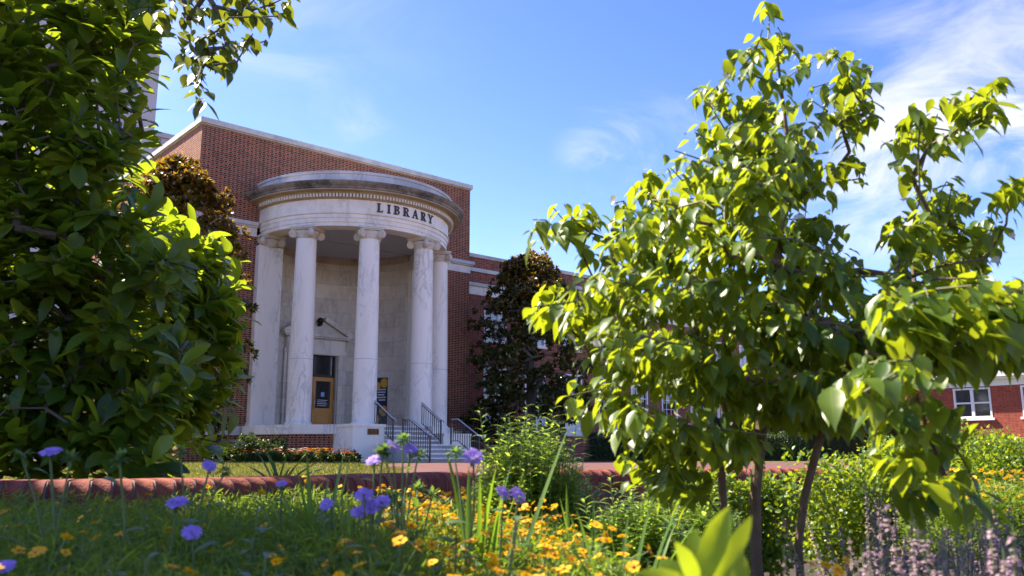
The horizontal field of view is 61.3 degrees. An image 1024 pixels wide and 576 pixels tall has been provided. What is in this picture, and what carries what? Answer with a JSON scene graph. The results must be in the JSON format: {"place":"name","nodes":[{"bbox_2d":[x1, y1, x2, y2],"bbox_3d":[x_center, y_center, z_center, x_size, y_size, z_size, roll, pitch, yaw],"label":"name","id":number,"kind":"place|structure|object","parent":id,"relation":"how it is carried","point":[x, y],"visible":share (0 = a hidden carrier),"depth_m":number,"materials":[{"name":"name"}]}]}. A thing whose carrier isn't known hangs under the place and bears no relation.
{"place":"outdoors","nodes":[
{"label":"outdoors","id":0,"kind":"place"},
{"bbox_2d":[0,5,174,455],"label":"concrete tower","id":1,"kind":"structure","parent":0,"point":[150,116],"depth_m":65.30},
{"bbox_2d":[3,458,870,478],"bbox_3d":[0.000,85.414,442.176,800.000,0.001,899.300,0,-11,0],"label":"lawn","id":2,"kind":"structure","parent":0,"point":[807,461],"depth_m":27.16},
{"bbox_2d":[0,0,262,479],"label":"broadleaf tree","id":3,"kind":"object","parent":2,"relation":"on","point":[144,334],"visible":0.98,"depth_m":5.44,"materials":[{"name":"green plant"}]},
{"bbox_2d":[11,0,300,383],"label":"dogwood tree","id":4,"kind":"object","parent":2,"relation":"on","point":[224,64],"visible":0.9,"depth_m":4.53,"materials":[{"name":"green plant"}]},
{"bbox_2d":[94,151,260,461],"bbox_3d":[-10.576,0.481,26.406,5.472,9.576,5.742,0,-11,0],"label":"evergreen tree","id":5,"kind":"object","parent":2,"relation":"on","point":[184,182],"visible":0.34,"depth_m":26.21,"materials":[{"name":"green plant"}]},
{"bbox_2d":[0,465,406,478],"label":"lawn grass","id":6,"kind":"structure","parent":2,"relation":"on","point":[247,472],"depth_m":12.01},
{"bbox_2d":[235,432,289,454],"bbox_3d":[-8.068,5.115,27.737,1.835,1.022,1.176,0,-11,0],"label":"foundation shrub","id":7,"kind":"object","parent":2,"relation":"on","point":[277,443],"visible":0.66,"depth_m":27.64,"materials":[{"name":"green plant"}]},
{"bbox_2d":[154,461,388,467],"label":"lawn grass","id":8,"kind":"structure","parent":2,"relation":"on","point":[260,463],"depth_m":19.59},
{"bbox_2d":[249,448,324,475],"bbox_3d":[-1.445,1.163,5.496,0.516,0.298,0.170,0,-11,0],"label":"strap leaved plant","id":9,"kind":"object","parent":2,"relation":"on","point":[272,463],"visible":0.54,"depth_m":5.50,"materials":[{"name":"green plant"}]},
{"bbox_2d":[84,116,786,461],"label":"library building","id":10,"kind":"structure","parent":2,"relation":"on","point":[370,279],"depth_m":32.57,"materials":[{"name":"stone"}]},
{"bbox_2d":[311,377,333,423],"bbox_3d":[-7.891,4.804,36.020,0.950,2.150,0.134,9,-14,-40],"label":"door","id":11,"kind":"structure","parent":10,"relation":"in","point":[322,391],"depth_m":36.05,"materials":[{"name":"brown wood"}]},
{"bbox_2d":[402,417,433,461],"bbox_3d":[-3.060,4.906,28.034,0.048,1.468,1.764,9,-14,-40],"label":"stair railing","id":12,"kind":"object","parent":10,"relation":"on","point":[429,435],"visible":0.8,"depth_m":28.01,"materials":[{"name":"metal"}]},
{"bbox_2d":[450,419,482,461],"bbox_3d":[-1.550,5.154,29.322,0.048,1.468,1.764,9,-14,-40],"label":"stair railing","id":13,"kind":"object","parent":10,"relation":"on","point":[478,436],"visible":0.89,"depth_m":29.45,"materials":[{"name":"metal"}]},
{"bbox_2d":[458,246,602,457],"bbox_3d":[0.858,2.730,37.744,6.341,9.429,6.201,0,-11,0],"label":"evergreen tree","id":14,"kind":"object","parent":2,"relation":"on","point":[523,279],"visible":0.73,"depth_m":36.60,"materials":[{"name":"green plant"}]},
{"bbox_2d":[585,430,809,460],"bbox_3d":[7.237,6.217,34.161,8.654,1.352,1.290,-2,-11,10],"label":"clipped hedge","id":15,"kind":"object","parent":2,"relation":"on","point":[600,449],"visible":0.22,"depth_m":33.72,"materials":[{"name":"green plant"}]},
{"bbox_2d":[698,416,902,458],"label":"clipped hedge","id":16,"kind":"object","parent":2,"relation":"on","point":[840,445],"visible":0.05,"depth_m":49.28,"materials":[{"name":"green plant"}]},
{"bbox_2d":[413,515,533,575],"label":"leafy herb","id":17,"kind":"object","parent":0,"point":[516,517],"visible":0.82,"depth_m":1.85,"materials":[{"name":"green plant"}]},
{"bbox_2d":[154,0,1023,371],"label":"sky","id":18,"kind":"structure","parent":0,"point":[535,106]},
{"bbox_2d":[366,462,865,473],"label":"brick path","id":19,"kind":"structure","parent":0,"point":[439,467],"depth_m":17.89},
{"bbox_2d":[750,550,1023,575],"bbox_3d":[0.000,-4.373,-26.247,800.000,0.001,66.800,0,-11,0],"label":"garden bed","id":20,"kind":"object","parent":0,"point":[792,572],"depth_m":5.21,"materials":[{"name":"soil"}]},
{"bbox_2d":[0,481,67,527],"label":"yellow coreopsis","id":21,"kind":"object","parent":20,"relation":"on","point":[19,502],"visible":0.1,"depth_m":2.96,"materials":[{"name":"green plant"}]},
{"bbox_2d":[1,546,77,575],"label":"yellow coreopsis","id":22,"kind":"object","parent":20,"relation":"on","point":[43,550],"visible":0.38,"depth_m":1.61,"materials":[{"name":"green plant"}]},
{"bbox_2d":[0,494,81,540],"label":"yellow coreopsis","id":23,"kind":"object","parent":20,"relation":"on","point":[8,506],"visible":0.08,"depth_m":2.74,"materials":[{"name":"green plant"}]},
{"bbox_2d":[11,447,82,575],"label":"lilac aster","id":24,"kind":"object","parent":20,"relation":"on","point":[51,452],"visible":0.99,"depth_m":1.85,"materials":[{"name":"green plant"}]},
{"bbox_2d":[0,519,98,575],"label":"yellow coreopsis","id":25,"kind":"object","parent":20,"relation":"on","point":[16,549],"visible":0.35,"depth_m":1.87,"materials":[{"name":"green plant"}]},
{"bbox_2d":[1,501,107,553],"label":"yellow coreopsis","id":26,"kind":"object","parent":20,"relation":"on","point":[37,527],"visible":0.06,"depth_m":2.53,"materials":[{"name":"green plant"}]},
{"bbox_2d":[0,504,111,572],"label":"yellow coreopsis","id":27,"kind":"object","parent":20,"relation":"on","point":[20,517],"visible":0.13,"depth_m":2.28,"materials":[{"name":"green plant"}]},
{"bbox_2d":[6,487,136,540],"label":"yellow coreopsis","id":28,"kind":"object","parent":20,"relation":"on","point":[66,498],"visible":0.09,"depth_m":2.99,"materials":[{"name":"green plant"}]},
{"bbox_2d":[0,510,144,575],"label":"yellow coreopsis","id":29,"kind":"object","parent":20,"relation":"on","point":[66,527],"visible":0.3,"depth_m":2.00,"materials":[{"name":"green plant"}]},
{"bbox_2d":[0,523,176,575],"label":"yellow coreopsis","id":30,"kind":"object","parent":20,"relation":"on","point":[63,535],"visible":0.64,"depth_m":1.75,"materials":[{"name":"green plant"}]},
{"bbox_2d":[30,490,165,549],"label":"yellow coreopsis","id":31,"kind":"object","parent":20,"relation":"on","point":[107,499],"visible":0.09,"depth_m":2.73,"materials":[{"name":"green plant"}]},
{"bbox_2d":[24,493,179,554],"bbox_3d":[-1.188,0.881,2.512,0.556,0.561,0.542,1,-11,-6],"label":"yellow coreopsis","id":32,"kind":"object","parent":20,"relation":"on","point":[97,516],"visible":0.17,"depth_m":2.53,"materials":[{"name":"green plant"}]},
{"bbox_2d":[26,547,204,575],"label":"yellow coreopsis","id":33,"kind":"object","parent":20,"relation":"on","point":[171,566],"visible":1,"depth_m":1.34,"materials":[{"name":"green plant"}]},
{"bbox_2d":[46,509,198,575],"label":"yellow coreopsis","id":34,"kind":"object","parent":20,"relation":"on","point":[118,524],"visible":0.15,"depth_m":2.30,"materials":[{"name":"green plant"}]},
{"bbox_2d":[102,448,144,575],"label":"budding aster","id":35,"kind":"object","parent":20,"relation":"on","point":[120,454],"visible":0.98,"depth_m":1.85,"materials":[{"name":"green plant"}]},
{"bbox_2d":[33,541,219,575],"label":"yellow coreopsis","id":36,"kind":"object","parent":20,"relation":"on","point":[65,552],"visible":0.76,"depth_m":1.62,"materials":[{"name":"green plant"}]},
{"bbox_2d":[100,490,214,537],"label":"yellow coreopsis","id":37,"kind":"object","parent":20,"relation":"on","point":[158,508],"visible":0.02,"depth_m":2.91,"materials":[{"name":"green plant"}]},
{"bbox_2d":[152,496,198,571],"bbox_3d":[-0.738,0.739,1.829,0.085,0.582,0.134,7,-13,-33],"label":"lilac aster","id":38,"kind":"object","parent":20,"relation":"on","point":[175,503],"visible":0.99,"depth_m":1.84,"materials":[{"name":"purple plant"}]},
{"bbox_2d":[105,487,254,550],"bbox_3d":[-1.041,0.911,2.689,0.549,0.570,0.553,3,-11,-15],"label":"yellow coreopsis","id":39,"kind":"object","parent":20,"relation":"on","point":[206,499],"visible":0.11,"depth_m":2.68,"materials":[{"name":"green plant"}]},
{"bbox_2d":[82,496,297,575],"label":"yellow coreopsis","id":40,"kind":"object","parent":20,"relation":"on","point":[212,533],"visible":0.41,"depth_m":2.05,"materials":[{"name":"green plant"}]},
{"bbox_2d":[112,503,267,570],"bbox_3d":[-0.895,0.887,2.466,0.528,0.532,0.528,0,-11,-2],"label":"yellow coreopsis","id":41,"kind":"object","parent":20,"relation":"on","point":[187,516],"visible":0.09,"depth_m":2.47,"materials":[{"name":"green plant"}]},
{"bbox_2d":[181,524,216,574],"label":"lilac aster","id":42,"kind":"object","parent":20,"relation":"on","point":[190,531],"visible":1,"depth_m":1.69,"materials":[{"name":"purple plant"}]},
{"bbox_2d":[173,443,232,566],"bbox_3d":[-0.775,0.730,2.093,0.171,0.699,0.074,0,-11,0],"label":"lilac aster","id":43,"kind":"object","parent":20,"relation":"on","point":[207,467],"visible":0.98,"depth_m":2.14,"materials":[{"name":"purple plant"}]},
{"bbox_2d":[158,484,254,536],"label":"yellow coreopsis","id":44,"kind":"object","parent":20,"relation":"on","point":[217,494],"visible":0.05,"depth_m":3.25,"materials":[{"name":"green plant"}]},
{"bbox_2d":[125,540,296,575],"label":"yellow coreopsis","id":45,"kind":"object","parent":20,"relation":"on","point":[212,561],"visible":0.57,"depth_m":1.81,"materials":[{"name":"green plant"}]},
{"bbox_2d":[130,490,310,575],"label":"yellow coreopsis","id":46,"kind":"object","parent":20,"relation":"on","point":[242,522],"visible":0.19,"depth_m":2.24,"materials":[{"name":"green plant"}]},
{"bbox_2d":[181,540,295,575],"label":"yellow coreopsis","id":47,"kind":"object","parent":20,"relation":"on","point":[274,561],"visible":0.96,"depth_m":1.59,"materials":[{"name":"green plant"}]},
{"bbox_2d":[167,489,317,549],"bbox_3d":[-0.829,0.921,2.726,0.560,0.564,0.559,2,-11,-12],"label":"yellow coreopsis","id":48,"kind":"object","parent":20,"relation":"on","point":[262,492],"visible":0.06,"depth_m":2.75,"materials":[{"name":"green plant"}]},
{"bbox_2d":[235,509,288,574],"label":"leafy herb","id":49,"kind":"object","parent":20,"relation":"on","point":[262,529],"visible":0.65,"depth_m":1.86,"materials":[{"name":"green plant"}]},
{"bbox_2d":[218,481,320,526],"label":"yellow coreopsis","id":50,"kind":"object","parent":20,"relation":"on","point":[272,495],"visible":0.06,"depth_m":3.16,"materials":[{"name":"green plant"}]},
{"bbox_2d":[211,496,375,569],"bbox_3d":[-0.617,0.882,2.491,0.547,0.552,0.547,6,-12,-29],"label":"yellow coreopsis","id":51,"kind":"object","parent":20,"relation":"on","point":[283,515],"visible":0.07,"depth_m":2.50,"materials":[{"name":"green plant"}]},
{"bbox_2d":[208,522,389,575],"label":"yellow coreopsis","id":52,"kind":"object","parent":20,"relation":"on","point":[309,545],"visible":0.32,"depth_m":2.04,"materials":[{"name":"green plant"}]},
{"bbox_2d":[252,450,351,571],"bbox_3d":[-0.561,0.765,2.251,0.246,0.690,0.208,6,-12,-28],"label":"strap leaved plant","id":53,"kind":"object","parent":20,"relation":"on","point":[307,506],"visible":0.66,"depth_m":2.31,"materials":[{"name":"green plant"}]},
{"bbox_2d":[248,475,375,553],"bbox_3d":[-0.700,0.954,2.990,0.571,0.600,0.557,2,-11,-10],"label":"yellow coreopsis","id":54,"kind":"object","parent":20,"relation":"on","point":[305,481],"visible":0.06,"depth_m":3.02,"materials":[{"name":"green plant"}]},
{"bbox_2d":[247,496,441,575],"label":"yellow coreopsis","id":55,"kind":"object","parent":20,"relation":"on","point":[345,524],"visible":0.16,"depth_m":2.27,"materials":[{"name":"green plant"}]},
{"bbox_2d":[340,476,352,569],"bbox_3d":[-0.411,0.768,2.119,0.025,0.632,0.113,4,-12,-19],"label":"strap leaved plant","id":56,"kind":"object","parent":20,"relation":"on","point":[349,517],"visible":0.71,"depth_m":2.12,"materials":[{"name":"green plant"}]},
{"bbox_2d":[244,514,457,575],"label":"yellow coreopsis","id":57,"kind":"object","parent":20,"relation":"on","point":[280,566],"visible":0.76,"depth_m":1.77,"materials":[{"name":"green plant"}]},
{"bbox_2d":[350,487,390,575],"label":"lilac aster","id":58,"kind":"object","parent":20,"relation":"on","point":[365,507],"visible":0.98,"depth_m":1.94,"materials":[{"name":"purple plant"}]},
{"bbox_2d":[286,529,459,575],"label":"yellow coreopsis","id":59,"kind":"object","parent":20,"relation":"on","point":[399,540],"visible":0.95,"depth_m":1.58,"materials":[{"name":"green plant"}]},
{"bbox_2d":[360,442,389,568],"bbox_3d":[-0.296,0.710,1.995,0.125,0.702,0.071,-3,-11,14],"label":"lilac aster","id":60,"kind":"object","parent":20,"relation":"on","point":[374,460],"visible":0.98,"depth_m":2.05,"materials":[{"name":"green plant"}]},
{"bbox_2d":[316,520,478,575],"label":"yellow coreopsis","id":61,"kind":"object","parent":20,"relation":"on","point":[432,545],"visible":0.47,"depth_m":1.95,"materials":[{"name":"green plant"}]},
{"bbox_2d":[334,506,463,573],"bbox_3d":[-0.315,0.879,2.436,0.492,0.537,0.495,1,-11,-8],"label":"yellow coreopsis","id":62,"kind":"object","parent":20,"relation":"on","point":[421,527],"visible":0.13,"depth_m":2.45,"materials":[{"name":"green plant"}]},
{"bbox_2d":[377,432,426,561],"bbox_3d":[-0.266,0.699,1.998,0.136,0.723,0.079,0,-11,0],"label":"lilac aster","id":63,"kind":"object","parent":20,"relation":"on","point":[409,448],"visible":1,"depth_m":2.04,"materials":[{"name":"green plant"}]},
{"bbox_2d":[409,479,440,575],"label":"budding aster","id":64,"kind":"object","parent":20,"relation":"on","point":[417,485],"visible":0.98,"depth_m":2.13,"materials":[{"name":"green plant"}]},
{"bbox_2d":[366,488,483,536],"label":"yellow coreopsis","id":65,"kind":"object","parent":20,"relation":"on","point":[442,497],"visible":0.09,"depth_m":3.25,"materials":[{"name":"green plant"}]},
{"bbox_2d":[405,490,493,554],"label":"yellow coreopsis","id":66,"kind":"object","parent":20,"relation":"on","point":[446,506],"visible":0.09,"depth_m":2.93,"materials":[{"name":"green plant"}]},
{"bbox_2d":[379,502,539,575],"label":"yellow coreopsis","id":67,"kind":"object","parent":20,"relation":"on","point":[433,520],"visible":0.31,"depth_m":2.25,"materials":[{"name":"green plant"}]},
{"bbox_2d":[444,446,487,568],"bbox_3d":[-0.107,0.714,1.995,0.111,0.692,0.097,0,-11,0],"label":"lilac aster","id":68,"kind":"object","parent":20,"relation":"on","point":[472,456],"visible":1,"depth_m":2.05,"materials":[{"name":"green plant"}]},
{"bbox_2d":[417,538,562,575],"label":"yellow coreopsis","id":69,"kind":"object","parent":20,"relation":"on","point":[491,564],"visible":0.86,"depth_m":1.76,"materials":[{"name":"green plant"}]},
{"bbox_2d":[429,503,574,573],"bbox_3d":[-0.039,0.885,2.462,0.491,0.535,0.488,-2,-11,12],"label":"yellow coreopsis","id":70,"kind":"object","parent":20,"relation":"on","point":[520,530],"visible":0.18,"depth_m":2.47,"materials":[{"name":"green plant"}]},
{"bbox_2d":[445,424,569,575],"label":"strap leaved plant","id":71,"kind":"object","parent":20,"relation":"on","point":[467,526],"visible":0.73,"depth_m":2.15,"materials":[{"name":"green plant"}]},
{"bbox_2d":[425,519,589,575],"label":"yellow coreopsis","id":72,"kind":"object","parent":20,"relation":"on","point":[508,536],"visible":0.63,"depth_m":2.02,"materials":[{"name":"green plant"}]},
{"bbox_2d":[491,485,525,569],"bbox_3d":[-0.039,0.739,1.883,0.141,0.602,0.086,0,-11,0],"label":"lilac aster","id":73,"kind":"object","parent":20,"relation":"on","point":[503,493],"visible":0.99,"depth_m":1.94,"materials":[{"name":"purple plant"}]},
{"bbox_2d":[0,468,1022,551],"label":"planter wall","id":74,"kind":"structure","parent":20,"relation":"on","point":[156,487],"depth_m":3.89,"materials":[{"name":"brick"}]},
{"bbox_2d":[462,404,604,567],"bbox_3d":[0.076,0.874,3.298,0.588,0.873,0.507,0,-11,0],"label":"feathery bush","id":75,"kind":"object","parent":20,"relation":"on","point":[531,487],"visible":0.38,"depth_m":3.26,"materials":[{"name":"green plant"}]},
{"bbox_2d":[487,498,604,566],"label":"yellow coreopsis","id":76,"kind":"object","parent":20,"relation":"on","point":[525,505],"visible":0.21,"depth_m":2.75,"materials":[{"name":"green plant"}]},
{"bbox_2d":[473,507,631,575],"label":"yellow coreopsis","id":77,"kind":"object","parent":20,"relation":"on","point":[577,536],"visible":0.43,"depth_m":2.24,"materials":[{"name":"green plant"}]},
{"bbox_2d":[559,485,611,575],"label":"strap leaved plant","id":78,"kind":"object","parent":20,"relation":"on","point":[567,521],"visible":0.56,"depth_m":2.56,"materials":[{"name":"green plant"}]},
{"bbox_2d":[518,520,667,575],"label":"yellow coreopsis","id":79,"kind":"object","parent":20,"relation":"on","point":[632,566],"visible":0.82,"depth_m":1.74,"materials":[{"name":"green plant"}]},
{"bbox_2d":[556,496,708,575],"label":"strap leaved plant","id":80,"kind":"object","parent":20,"relation":"on","point":[639,551],"visible":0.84,"depth_m":1.86,"materials":[{"name":"green plant"}]},
{"bbox_2d":[574,475,697,575],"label":"feathery bush","id":81,"kind":"object","parent":20,"relation":"on","point":[654,534],"visible":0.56,"depth_m":2.95,"materials":[{"name":"green plant"}]},
{"bbox_2d":[638,506,751,575],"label":"broad leaved plant","id":82,"kind":"object","parent":20,"relation":"on","point":[716,549],"visible":1,"depth_m":0.81,"materials":[{"name":"green plant"}]},
{"bbox_2d":[643,481,750,573],"bbox_3d":[0.712,1.030,3.360,0.486,0.590,0.440,0,-11,0],"label":"feathery bush","id":83,"kind":"object","parent":20,"relation":"on","point":[702,525],"visible":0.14,"depth_m":3.34,"materials":[{"name":"green plant"}]},
{"bbox_2d":[640,461,811,575],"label":"round shrub","id":84,"kind":"object","parent":20,"relation":"on","point":[773,496],"visible":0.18,"depth_m":4.08,"materials":[{"name":"green plant"}]},
{"bbox_2d":[522,1,1023,575],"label":"dogwood tree","id":85,"kind":"object","parent":20,"relation":"on","point":[954,317],"visible":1,"depth_m":2.31,"materials":[{"name":"green plant"}]},
{"bbox_2d":[806,555,867,575],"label":"yellow coreopsis","id":86,"kind":"object","parent":20,"relation":"on","point":[837,570],"visible":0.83,"depth_m":1.83,"materials":[{"name":"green plant"}]},
{"bbox_2d":[781,509,943,575],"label":"catmint plant","id":87,"kind":"object","parent":20,"relation":"on","point":[910,564],"visible":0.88,"depth_m":1.81,"materials":[{"name":"purple plant"}]},
{"bbox_2d":[766,435,982,575],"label":"round shrub","id":88,"kind":"object","parent":20,"relation":"on","point":[856,508],"visible":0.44,"depth_m":4.32,"materials":[{"name":"green plant"}]},
{"bbox_2d":[782,477,971,575],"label":"catmint plant","id":89,"kind":"object","parent":20,"relation":"on","point":[873,537],"visible":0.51,"depth_m":2.42,"materials":[{"name":"purple plant"}]},
{"bbox_2d":[806,484,950,575],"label":"catmint plant","id":90,"kind":"object","parent":20,"relation":"on","point":[863,545],"visible":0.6,"depth_m":2.64,"materials":[{"name":"purple plant"}]},
{"bbox_2d":[832,503,1023,575],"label":"catmint plant","id":91,"kind":"object","parent":20,"relation":"on","point":[903,550],"visible":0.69,"depth_m":2.19,"materials":[{"name":"purple plant"}]},
{"bbox_2d":[843,508,1012,575],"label":"catmint plant","id":92,"kind":"object","parent":20,"relation":"on","point":[962,556],"visible":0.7,"depth_m":1.81,"materials":[{"name":"purple plant"}]},
{"bbox_2d":[852,418,1004,501],"bbox_3d":[2.953,1.388,6.164,1.125,0.957,0.752,0,-11,0],"label":"round shrub","id":93,"kind":"object","parent":20,"relation":"on","point":[970,438],"visible":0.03,"depth_m":6.13,"materials":[{"name":"green plant"}]},
{"bbox_2d":[870,487,1003,575],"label":"catmint plant","id":94,"kind":"object","parent":20,"relation":"on","point":[981,562],"visible":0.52,"depth_m":2.44,"materials":[{"name":"purple plant"}]},
{"bbox_2d":[884,498,1012,575],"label":"catmint plant","id":95,"kind":"object","parent":20,"relation":"on","point":[968,557],"visible":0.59,"depth_m":2.23,"materials":[{"name":"purple plant"}]},
{"bbox_2d":[880,495,1022,575],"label":"catmint plant","id":96,"kind":"object","parent":20,"relation":"on","point":[990,536],"visible":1,"depth_m":1.18,"materials":[{"name":"purple plant"}]},
{"bbox_2d":[896,469,1023,575],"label":"yellow coreopsis","id":97,"kind":"object","parent":20,"relation":"on","point":[945,524],"visible":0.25,"depth_m":3.78,"materials":[{"name":"green plant"}]},
{"bbox_2d":[911,522,1016,575],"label":"catmint plant","id":98,"kind":"object","parent":20,"relation":"on","point":[936,572],"visible":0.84,"depth_m":1.38,"materials":[{"name":"purple plant"}]},
{"bbox_2d":[913,497,1019,575],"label":"catmint plant","id":99,"kind":"object","parent":20,"relation":"on","point":[999,550],"visible":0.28,"depth_m":2.58,"materials":[{"name":"purple plant"}]},
{"bbox_2d":[913,469,1023,575],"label":"yellow coreopsis","id":100,"kind":"object","parent":20,"relation":"on","point":[977,572],"visible":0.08,"depth_m":3.89,"materials":[{"name":"green plant"}]},
{"bbox_2d":[935,470,1023,575],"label":"yellow coreopsis","id":101,"kind":"object","parent":20,"relation":"on","point":[1005,491],"visible":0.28,"depth_m":3.80,"materials":[{"name":"green plant"}]},
{"bbox_2d":[950,431,1023,549],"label":"round shrub","id":102,"kind":"object","parent":20,"relation":"on","point":[995,455],"visible":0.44,"depth_m":5.67,"materials":[{"name":"green plant"}]},
{"bbox_2d":[957,472,1023,573],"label":"yellow coreopsis","id":103,"kind":"object","parent":20,"relation":"on","point":[1006,478],"visible":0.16,"depth_m":3.95,"materials":[{"name":"green plant"}]},
{"bbox_2d":[975,477,1023,575],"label":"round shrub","id":104,"kind":"object","parent":20,"relation":"on","point":[1013,488],"visible":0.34,"depth_m":3.83,"materials":[{"name":"green plant"}]},
{"bbox_2d":[905,372,1023,450],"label":"brick hall","id":105,"kind":"structure","parent":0,"point":[998,403],"depth_m":42.64,"materials":[{"name":"red brick"}]},
{"bbox_2d":[953,387,994,420],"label":"window","id":106,"kind":"structure","parent":105,"relation":"in","point":[977,407],"depth_m":43.25,"materials":[{"name":"white paint"}]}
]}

